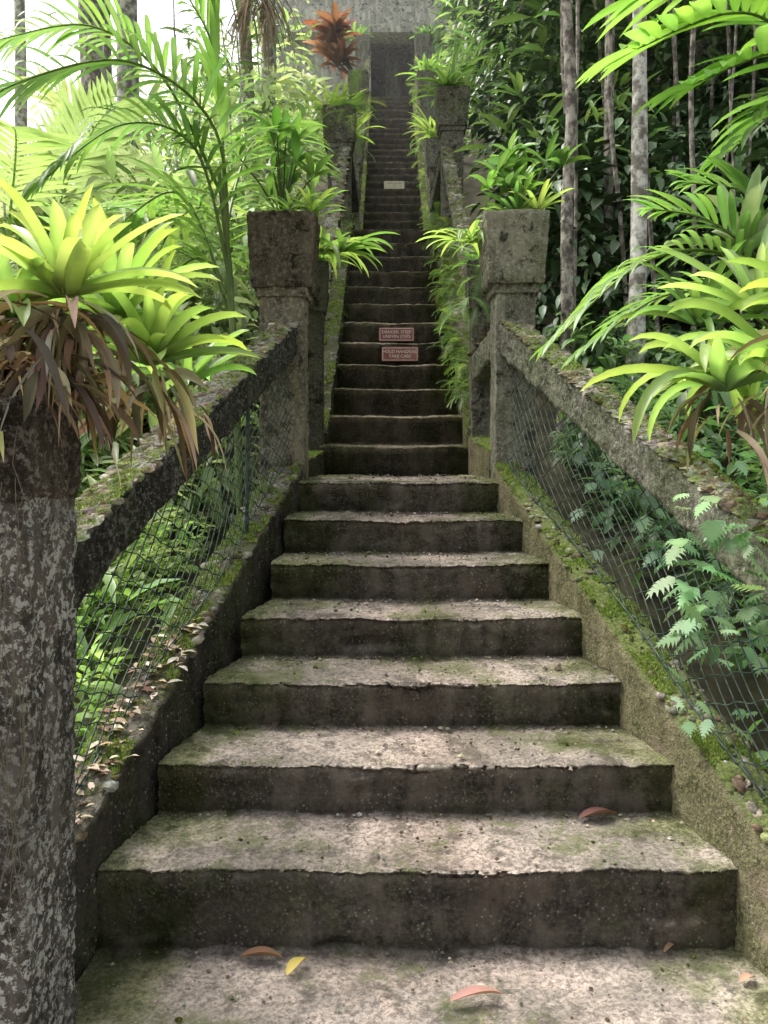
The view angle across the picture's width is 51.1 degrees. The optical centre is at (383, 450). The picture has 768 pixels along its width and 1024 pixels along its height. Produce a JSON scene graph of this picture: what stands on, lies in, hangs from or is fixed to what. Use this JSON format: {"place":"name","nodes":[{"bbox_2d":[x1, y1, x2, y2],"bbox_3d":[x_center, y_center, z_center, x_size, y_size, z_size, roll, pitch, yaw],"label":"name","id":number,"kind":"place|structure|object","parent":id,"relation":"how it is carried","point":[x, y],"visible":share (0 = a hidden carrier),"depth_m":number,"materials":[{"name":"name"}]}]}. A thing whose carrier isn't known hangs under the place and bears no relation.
{"place":"outdoors","nodes":[
{"label":"outdoors","id":0,"kind":"place"},
{"bbox_2d":[0,394,82,1023],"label":"concrete post","id":1,"kind":"object","parent":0,"point":[42,632],"visible":0.94,"depth_m":1.85,"materials":[{"name":"grey concrete"}]},
{"bbox_2d":[0,430,35,982],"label":"dry rootlets","id":2,"kind":"object","parent":1,"relation":"attached to","point":[23,757],"visible":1,"depth_m":1.75,"materials":[{"name":"brown plant"}]},
{"bbox_2d":[0,254,105,434],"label":"bromeliad plant","id":3,"kind":"object","parent":1,"relation":"on","point":[22,313],"visible":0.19,"depth_m":1.94,"materials":[{"name":"green plant"}]},
{"bbox_2d":[0,291,175,489],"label":"dried leaf litter","id":4,"kind":"object","parent":1,"relation":"on","point":[14,380],"visible":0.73,"depth_m":1.86,"materials":[{"name":"brown plant"}]},
{"bbox_2d":[0,179,200,412],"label":"bromeliad plant","id":5,"kind":"object","parent":4,"relation":"on","point":[71,249],"visible":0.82,"depth_m":1.88,"materials":[{"name":"green plant"}]},
{"bbox_2d":[15,198,219,318],"bbox_3d":[-0.729,-0.509,2.256,0.578,0.300,0.550,0,0,0],"label":"bromeliad plant","id":6,"kind":"object","parent":4,"relation":"on","point":[109,302],"visible":0.41,"depth_m":2.20,"materials":[{"name":"green plant"}]},
{"bbox_2d":[78,250,259,483],"bbox_3d":[-0.665,-0.230,2.245,0.481,0.659,0.547,0,0,25],"label":"bromeliad plant","id":7,"kind":"object","parent":4,"relation":"on","point":[159,333],"visible":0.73,"depth_m":2.20,"materials":[{"name":"green plant"}]},
{"bbox_2d":[114,329,255,457],"bbox_3d":[-0.632,-0.180,2.579,0.420,0.412,0.381,0,0,38],"label":"bromeliad plant","id":8,"kind":"object","parent":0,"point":[201,369],"visible":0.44,"depth_m":2.57,"materials":[{"name":"green plant"}]},
{"bbox_2d":[0,0,598,262],"label":"sky","id":9,"kind":"structure","parent":0,"point":[159,12],"materials":[{"name":"white"}]},
{"bbox_2d":[252,0,490,145],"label":"concrete building","id":10,"kind":"structure","parent":0,"point":[391,28],"depth_m":19.50,"materials":[{"name":"grey concrete"}]},
{"bbox_2d":[9,70,767,778],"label":"ground","id":11,"kind":"structure","parent":0,"point":[473,188],"depth_m":4.58,"materials":[{"name":"green plant"}]},
{"bbox_2d":[11,0,30,320],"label":"tree","id":12,"kind":"object","parent":11,"relation":"on","point":[21,117],"visible":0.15,"depth_m":11.93,"materials":[{"name":"grey plant"}]},
{"bbox_2d":[79,0,111,342],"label":"tree","id":13,"kind":"object","parent":11,"relation":"on","point":[86,79],"visible":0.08,"depth_m":8.86,"materials":[{"name":"grey plant"}]},
{"bbox_2d":[0,61,239,455],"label":"palm undergrowth","id":14,"kind":"object","parent":11,"relation":"on","point":[54,143],"visible":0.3,"depth_m":5.85,"materials":[{"name":"green plant"}]},
{"bbox_2d":[1,0,258,339],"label":"sapling thicket","id":15,"kind":"object","parent":11,"relation":"on","point":[176,160],"visible":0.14,"depth_m":8.71,"materials":[{"name":"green plant"}]},
{"bbox_2d":[117,0,143,300],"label":"tree","id":16,"kind":"object","parent":11,"relation":"on","point":[129,8],"visible":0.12,"depth_m":9.49,"materials":[{"name":"grey plant"}]},
{"bbox_2d":[73,437,255,761],"bbox_3d":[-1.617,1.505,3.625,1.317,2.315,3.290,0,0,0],"label":"understory foliage","id":17,"kind":"object","parent":11,"relation":"on","point":[98,652],"visible":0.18,"depth_m":4.29,"materials":[{"name":"green plant"}]},
{"bbox_2d":[0,0,340,519],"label":"palm tree","id":18,"kind":"object","parent":11,"relation":"on","point":[212,64],"visible":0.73,"depth_m":4.22,"materials":[{"name":"green plant"}]},
{"bbox_2d":[0,0,340,612],"bbox_3d":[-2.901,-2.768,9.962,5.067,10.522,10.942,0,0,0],"label":"shrub foliage","id":19,"kind":"object","parent":11,"relation":"on","point":[189,178],"visible":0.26,"depth_m":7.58,"materials":[{"name":"green plant"}]},
{"bbox_2d":[73,91,371,985],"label":"stair curb","id":20,"kind":"structure","parent":11,"relation":"on","point":[125,805],"depth_m":3.08,"materials":[{"name":"concrete"}]},
{"bbox_2d":[74,617,207,824],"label":"dried leaf litter","id":21,"kind":"object","parent":20,"relation":"on","point":[95,766],"visible":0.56,"depth_m":2.79,"materials":[{"name":"brown plant"}]},
{"bbox_2d":[74,322,291,791],"bbox_3d":[-0.772,0.245,3.339,0.039,1.955,2.566,0,0,10],"label":"wire fence","id":22,"kind":"object","parent":20,"relation":"on","point":[247,442],"visible":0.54,"depth_m":3.14,"materials":[{"name":"grey metal"}]},
{"bbox_2d":[220,0,307,296],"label":"palm tree","id":23,"kind":"object","parent":11,"relation":"on","point":[245,13],"visible":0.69,"depth_m":9.80,"materials":[{"name":"brown plant"}]},
{"bbox_2d":[258,0,274,202],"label":"tree","id":24,"kind":"object","parent":11,"relation":"on","point":[263,75],"visible":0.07,"depth_m":10.91,"materials":[{"name":"grey plant"}]},
{"bbox_2d":[246,210,321,486],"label":"planter pillar","id":25,"kind":"structure","parent":11,"relation":"on","point":[284,249],"depth_m":4.60,"materials":[{"name":"concrete"}]},
{"bbox_2d":[74,58,370,605],"bbox_3d":[-0.505,-4.049,9.884,0.529,9.320,15.836,0,0,2],"label":"concrete handrail","id":26,"kind":"object","parent":25,"relation":"attached to","point":[113,519],"visible":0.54,"depth_m":2.99,"materials":[{"name":"grey concrete"}]},
{"bbox_2d":[243,178,346,219],"bbox_3d":[-0.481,-1.443,4.638,0.553,0.225,0.578,0,0,33],"label":"potted bromeliad","id":27,"kind":"object","parent":25,"relation":"on","point":[312,204],"visible":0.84,"depth_m":4.58,"materials":[{"name":"green plant"}]},
{"bbox_2d":[317,229,399,279],"bbox_3d":[-0.309,-1.202,4.975,0.830,0.282,0.710,0,0,28],"label":"potted bromeliad","id":28,"kind":"object","parent":25,"relation":"on","point":[339,248],"visible":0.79,"depth_m":4.92,"materials":[{"name":"green plant"}]},
{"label":"planter soil","id":29,"kind":"structure","parent":25,"relation":"in","visible":0},
{"bbox_2d":[216,106,339,210],"bbox_3d":[-0.613,-1.699,4.724,0.646,0.706,0.625,0,0,-45],"label":"broadleaf shrub","id":30,"kind":"object","parent":29,"relation":"on","point":[291,134],"visible":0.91,"depth_m":4.69,"materials":[{"name":"green plant"}]},
{"bbox_2d":[308,260,329,450],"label":"planter pillar","id":31,"kind":"structure","parent":11,"relation":"on","point":[317,309],"depth_m":5.50,"materials":[{"name":"concrete"}]},
{"bbox_2d":[319,226,360,266],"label":"potted bromeliad","id":32,"kind":"object","parent":31,"relation":"on","point":[325,257],"visible":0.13,"depth_m":5.54,"materials":[{"name":"green plant"}]},
{"bbox_2d":[322,104,356,220],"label":"planter pillar","id":33,"kind":"structure","parent":11,"relation":"on","point":[336,135],"depth_m":8.72,"materials":[{"name":"concrete"}]},
{"bbox_2d":[300,77,368,127],"bbox_3d":[-0.545,-3.893,8.978,0.773,0.371,0.771,0,0,13],"label":"potted bromeliad","id":34,"kind":"object","parent":33,"relation":"on","point":[332,102],"visible":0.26,"depth_m":8.85,"materials":[{"name":"green plant"}]},
{"bbox_2d":[295,68,385,161],"bbox_3d":[-0.528,-3.887,9.833,1.067,1.158,2.961,0,0,-3],"label":"fern clump","id":35,"kind":"object","parent":33,"relation":"on","point":[353,102],"visible":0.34,"depth_m":8.69,"materials":[{"name":"green plant"}]},
{"bbox_2d":[317,107,384,147],"bbox_3d":[-0.572,-4.429,11.004,1.236,0.504,1.018,0,0,0],"label":"potted bromeliad","id":36,"kind":"object","parent":33,"relation":"attached to","point":[366,117],"visible":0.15,"depth_m":11.00,"materials":[{"name":"green plant"}]},
{"bbox_2d":[347,70,368,154],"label":"planter pillar","id":37,"kind":"structure","parent":11,"relation":"on","point":[365,79],"depth_m":14.36,"materials":[{"name":"concrete"}]},
{"bbox_2d":[352,138,363,229],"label":"planter pillar","id":38,"kind":"structure","parent":11,"relation":"on","point":[358,161],"depth_m":10.95,"materials":[{"name":"concrete"}]},
{"bbox_2d":[354,33,370,69],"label":"planter pillar","id":39,"kind":"structure","parent":11,"relation":"on","point":[362,44],"depth_m":17.74,"materials":[{"name":"concrete"}]},
{"bbox_2d":[344,22,373,40],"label":"potted bromeliad","id":40,"kind":"object","parent":39,"relation":"on","point":[360,29],"visible":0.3,"depth_m":17.79,"materials":[{"name":"green plant"}]},
{"bbox_2d":[74,97,767,1023],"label":"concrete staircase","id":41,"kind":"structure","parent":11,"relation":"on","point":[570,899],"depth_m":2.76,"materials":[{"name":"grey concrete"}]},
{"bbox_2d":[241,946,282,957],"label":"fallen leaf","id":42,"kind":"object","parent":41,"relation":"on","point":[261,950],"visible":1,"depth_m":2.36,"materials":[{"name":"brown plant"}]},
{"bbox_2d":[272,720,283,727],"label":"fallen leaf","id":43,"kind":"object","parent":41,"relation":"on","point":[275,723],"visible":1,"depth_m":3.08,"materials":[{"name":"brown plant"}]},
{"bbox_2d":[285,957,306,974],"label":"fallen leaf","id":44,"kind":"object","parent":41,"relation":"on","point":[293,963],"visible":1,"depth_m":2.31,"materials":[{"name":"yellow plant"}]},
{"bbox_2d":[325,209,354,404],"bbox_3d":[-0.441,-1.415,7.296,0.358,2.446,3.134,0,0,0],"label":"fern border","id":45,"kind":"object","parent":41,"relation":"on","point":[348,226],"visible":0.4,"depth_m":8.22,"materials":[{"name":"green plant"}]},
{"bbox_2d":[384,181,403,188],"bbox_3d":[0.170,-4.445,13.437,0.340,0.130,0.013,0,0,0],"label":"warning sign","id":46,"kind":"object","parent":41,"relation":"attached to","point":[393,184],"visible":1,"depth_m":13.43,"materials":[{"name":"beige metal"}]},
{"bbox_2d":[379,327,413,340],"bbox_3d":[0.108,-1.007,6.962,0.307,0.120,0.013,0,0,0],"label":"warning sign","id":47,"kind":"object","parent":41,"relation":"attached to","point":[396,333],"visible":1,"depth_m":6.96,"materials":[{"name":"metal"}]},
{"bbox_2d":[382,347,417,360],"bbox_3d":[0.133,-0.800,6.662,0.305,0.120,0.013,0,0,0],"label":"warning sign","id":48,"kind":"object","parent":41,"relation":"attached to","point":[399,353],"visible":1,"depth_m":6.66,"materials":[{"name":"metal"}]},
{"bbox_2d":[405,82,440,230],"bbox_3d":[0.676,-5.318,13.296,0.651,5.692,9.199,0,0,0],"label":"fern border","id":49,"kind":"object","parent":41,"relation":"on","point":[416,149],"visible":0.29,"depth_m":13.96,"materials":[{"name":"green plant"}]},
{"bbox_2d":[87,474,761,1023],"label":"grit","id":50,"kind":"object","parent":41,"relation":"on","point":[359,814],"visible":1,"depth_m":3.02,"materials":[{"name":"gravel"}]},
{"bbox_2d":[422,211,469,411],"bbox_3d":[0.511,-1.430,7.376,0.354,2.395,3.260,0,0,0],"label":"fern border","id":51,"kind":"object","parent":41,"relation":"on","point":[453,342],"visible":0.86,"depth_m":6.82,"materials":[{"name":"green plant"}]},
{"bbox_2d":[579,807,616,817],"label":"fallen leaf","id":52,"kind":"object","parent":41,"relation":"on","point":[592,811],"visible":1,"depth_m":2.71,"materials":[{"name":"brown plant"}]},
{"bbox_2d":[569,437,767,653],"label":"climbing vine","id":53,"kind":"object","parent":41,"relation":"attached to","point":[742,467],"visible":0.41,"depth_m":3.46,"materials":[{"name":"green plant"}]},
{"bbox_2d":[663,941,677,951],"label":"fallen leaf","id":54,"kind":"object","parent":41,"relation":"on","point":[668,945],"visible":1,"depth_m":2.40,"materials":[{"name":"brown plant"}]},
{"bbox_2d":[580,332,767,486],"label":"bromeliad plant","id":55,"kind":"object","parent":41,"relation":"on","point":[735,379],"visible":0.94,"depth_m":2.32,"materials":[{"name":"green plant"}]},
{"bbox_2d":[645,493,767,746],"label":"climbing vine","id":56,"kind":"object","parent":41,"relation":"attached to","point":[711,536],"visible":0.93,"depth_m":2.13,"materials":[{"name":"green plant"}]},
{"bbox_2d":[654,223,767,313],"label":"bromeliad plant","id":57,"kind":"object","parent":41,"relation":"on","point":[744,275],"visible":0.62,"depth_m":2.57,"materials":[{"name":"green plant"}]},
{"bbox_2d":[740,972,754,981],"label":"fallen leaf","id":58,"kind":"object","parent":41,"relation":"on","point":[744,976],"visible":1,"depth_m":2.26,"materials":[{"name":"plant"}]},
{"bbox_2d":[728,334,767,425],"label":"plant","id":59,"kind":"object","parent":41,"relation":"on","point":[756,340],"visible":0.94,"depth_m":2.12,"materials":[{"name":"plant"}]},
{"bbox_2d":[653,298,767,454],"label":"bromeliad plant","id":60,"kind":"object","parent":59,"relation":"on","point":[737,339],"visible":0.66,"depth_m":2.35,"materials":[{"name":"green plant"}]},
{"bbox_2d":[718,257,767,416],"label":"bromeliad plant","id":61,"kind":"object","parent":59,"relation":"on","point":[754,299],"visible":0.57,"depth_m":2.35,"materials":[{"name":"green plant"}]},
{"bbox_2d":[414,34,429,63],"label":"planter pillar","id":62,"kind":"structure","parent":11,"relation":"on","point":[421,44],"depth_m":17.73,"materials":[{"name":"concrete"}]},
{"bbox_2d":[409,23,448,39],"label":"potted bromeliad","id":63,"kind":"object","parent":62,"relation":"on","point":[423,30],"visible":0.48,"depth_m":17.84,"materials":[{"name":"green plant"}]},
{"bbox_2d":[416,70,436,154],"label":"planter pillar","id":64,"kind":"structure","parent":11,"relation":"on","point":[426,108],"depth_m":14.40,"materials":[{"name":"concrete"}]},
{"bbox_2d":[395,47,451,80],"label":"potted bromeliad","id":65,"kind":"object","parent":64,"relation":"on","point":[431,63],"visible":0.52,"depth_m":14.36,"materials":[{"name":"green plant"}]},
{"bbox_2d":[425,138,440,229],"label":"planter pillar","id":66,"kind":"structure","parent":11,"relation":"on","point":[432,147],"depth_m":10.91,"materials":[{"name":"concrete"}]},
{"bbox_2d":[233,0,661,135],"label":"forest foliage","id":67,"kind":"object","parent":11,"relation":"on","point":[253,46],"depth_m":27.87,"materials":[{"name":"green plant"}]},
{"bbox_2d":[434,85,469,243],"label":"planter pillar","id":68,"kind":"structure","parent":11,"relation":"on","point":[451,129],"depth_m":8.72,"materials":[{"name":"concrete"}]},
{"bbox_2d":[403,101,470,141],"bbox_3d":[0.789,-4.470,10.951,0.908,0.532,1.002,0,0,35],"label":"potted bromeliad","id":69,"kind":"object","parent":68,"relation":"attached to","point":[429,133],"visible":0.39,"depth_m":10.89,"materials":[{"name":"green plant"}]},
{"bbox_2d":[409,38,490,106],"bbox_3d":[0.719,-4.137,8.818,0.926,0.509,1.061,0,0,0],"label":"potted bromeliad","id":70,"kind":"object","parent":68,"relation":"on","point":[453,78],"visible":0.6,"depth_m":8.69,"materials":[{"name":"green plant"}]},
{"bbox_2d":[418,73,490,335],"bbox_3d":[0.730,-2.425,6.927,0.840,3.288,4.511,0,0,0],"label":"fern clump","id":71,"kind":"object","parent":68,"relation":"on","point":[464,298],"visible":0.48,"depth_m":5.49,"materials":[{"name":"green plant"}]},
{"bbox_2d":[464,260,490,436],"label":"planter pillar","id":72,"kind":"structure","parent":11,"relation":"on","point":[479,409],"depth_m":5.50,"materials":[{"name":"concrete"}]},
{"bbox_2d":[450,243,478,269],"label":"potted bromeliad","id":73,"kind":"object","parent":72,"relation":"on","point":[475,255],"visible":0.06,"depth_m":5.62,"materials":[{"name":"green plant"}]},
{"bbox_2d":[427,0,558,151],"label":"forest foliage","id":74,"kind":"object","parent":11,"relation":"on","point":[447,51],"visible":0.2,"depth_m":16.52,"materials":[{"name":"green plant"}]},
{"bbox_2d":[478,209,550,480],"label":"planter pillar","id":75,"kind":"structure","parent":11,"relation":"on","point":[513,251],"depth_m":4.60,"materials":[{"name":"concrete"}]},
{"bbox_2d":[416,220,483,255],"bbox_3d":[0.555,-1.284,4.822,0.589,0.264,0.676,0,0,-37],"label":"potted bromeliad","id":76,"kind":"object","parent":75,"relation":"on","point":[466,238],"visible":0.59,"depth_m":4.80,"materials":[{"name":"green plant"}]},
{"bbox_2d":[476,178,573,218],"bbox_3d":[0.812,-1.446,4.693,0.624,0.221,0.456,0,0,35],"label":"potted bromeliad","id":77,"kind":"object","parent":75,"relation":"on","point":[533,203],"visible":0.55,"depth_m":4.61,"materials":[{"name":"green plant"}]},
{"bbox_2d":[413,58,767,604],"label":"concrete handrail","id":78,"kind":"object","parent":75,"relation":"attached to","point":[656,467],"visible":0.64,"depth_m":3.22,"materials":[{"name":"grey concrete"}]},
{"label":"planter soil","id":79,"kind":"structure","parent":75,"relation":"in","visible":0},
{"bbox_2d":[469,129,591,205],"bbox_3d":[0.886,-1.627,4.790,0.682,0.544,0.505,0,0,22],"label":"broadleaf shrub","id":80,"kind":"object","parent":79,"relation":"on","point":[507,161],"visible":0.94,"depth_m":4.76,"materials":[{"name":"green plant"}]},
{"bbox_2d":[511,4,527,116],"bbox_3d":[2.385,-9.921,14.911,5.100,9.120,5.441,0,0,0],"label":"tree","id":81,"kind":"object","parent":11,"relation":"on","point":[520,28],"visible":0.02,"depth_m":14.89,"materials":[{"name":"grey plant"}]},
{"bbox_2d":[554,0,573,444],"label":"tree","id":82,"kind":"object","parent":11,"relation":"on","point":[567,282],"visible":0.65,"depth_m":6.08,"materials":[{"name":"grey plant"}]},
{"bbox_2d":[412,92,767,982],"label":"stair curb","id":83,"kind":"structure","parent":11,"relation":"on","point":[718,804],"depth_m":2.95,"materials":[{"name":"concrete"}]},
{"bbox_2d":[507,320,767,797],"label":"wire fence","id":84,"kind":"object","parent":83,"relation":"on","point":[734,760],"visible":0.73,"depth_m":3.15,"materials":[{"name":"grey metal"}]},
{"bbox_2d":[434,0,767,383],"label":"forest foliage","id":85,"kind":"object","parent":11,"relation":"on","point":[592,242],"visible":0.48,"depth_m":7.36,"materials":[{"name":"green plant"}]},
{"bbox_2d":[599,0,613,353],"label":"tree","id":86,"kind":"object","parent":11,"relation":"on","point":[607,213],"visible":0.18,"depth_m":6.97,"materials":[{"name":"grey plant"}]},
{"bbox_2d":[623,2,649,392],"bbox_3d":[1.730,-3.623,5.680,3.320,7.685,4.329,0,0,0],"label":"tree","id":87,"kind":"object","parent":11,"relation":"on","point":[639,232],"visible":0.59,"depth_m":5.87,"materials":[{"name":"grey plant"}]},
{"bbox_2d":[528,156,767,369],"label":"palm tree","id":88,"kind":"object","parent":11,"relation":"on","point":[739,179],"visible":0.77,"depth_m":3.04,"materials":[{"name":"green plant"}]},
{"bbox_2d":[615,239,767,344],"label":"bromeliad plant","id":89,"kind":"object","parent":88,"relation":"attached to","point":[696,317],"visible":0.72,"depth_m":2.87,"materials":[{"name":"green plant"}]},
{"bbox_2d":[665,164,767,256],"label":"bromeliad plant","id":90,"kind":"object","parent":88,"relation":"attached to","point":[754,194],"visible":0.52,"depth_m":2.94,"materials":[{"name":"green plant"}]},
{"bbox_2d":[543,267,767,800],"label":"understory foliage","id":91,"kind":"object","parent":11,"relation":"on","point":[612,359],"visible":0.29,"depth_m":4.98,"materials":[{"name":"green plant"}]},
{"bbox_2d":[558,0,766,86],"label":"palm undergrowth","id":92,"kind":"object","parent":11,"relation":"on","point":[751,26],"visible":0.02,"depth_m":8.61,"materials":[{"name":"green plant"}]},
{"bbox_2d":[572,0,767,363],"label":"sapling thicket","id":93,"kind":"object","parent":11,"relation":"on","point":[691,126],"visible":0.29,"depth_m":6.34,"materials":[{"name":"grey plant"}]},
{"bbox_2d":[576,0,767,177],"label":"palm tree","id":94,"kind":"object","parent":11,"relation":"on","point":[647,34],"visible":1,"depth_m":3.11,"materials":[{"name":"green plant"}]},
{"bbox_2d":[605,325,765,445],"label":"palm undergrowth","id":95,"kind":"object","parent":11,"relation":"on","point":[628,383],"visible":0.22,"depth_m":4.60,"materials":[{"name":"green plant"}]},
{"bbox_2d":[687,24,711,149],"bbox_3d":[3.985,-6.479,10.062,3.457,8.058,4.697,0,0,0],"label":"tree","id":96,"kind":"object","parent":11,"relation":"on","point":[699,45],"visible":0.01,"depth_m":9.88,"materials":[{"name":"grey plant"}]},
{"bbox_2d":[341,989,574,1023],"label":"pavement","id":97,"kind":"structure","parent":0,"point":[436,1006],"depth_m":2.17,"materials":[{"name":"concrete"}]},
{"bbox_2d":[450,985,502,1000],"bbox_3d":[0.253,1.472,2.180,0.150,0.032,0.039,0,0,-8],"label":"fallen leaf","id":98,"kind":"object","parent":97,"relation":"on","point":[471,990],"visible":1,"depth_m":2.18,"materials":[{"name":"pink plant"}]},
{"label":"planter soil","id":99,"kind":"structure","parent":0,"visible":0},
{"bbox_2d":[302,1,362,78],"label":"red cordyline","id":100,"kind":"object","parent":99,"relation":"on","point":[331,29],"visible":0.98,"depth_m":14.41,"materials":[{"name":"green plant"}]}
]}

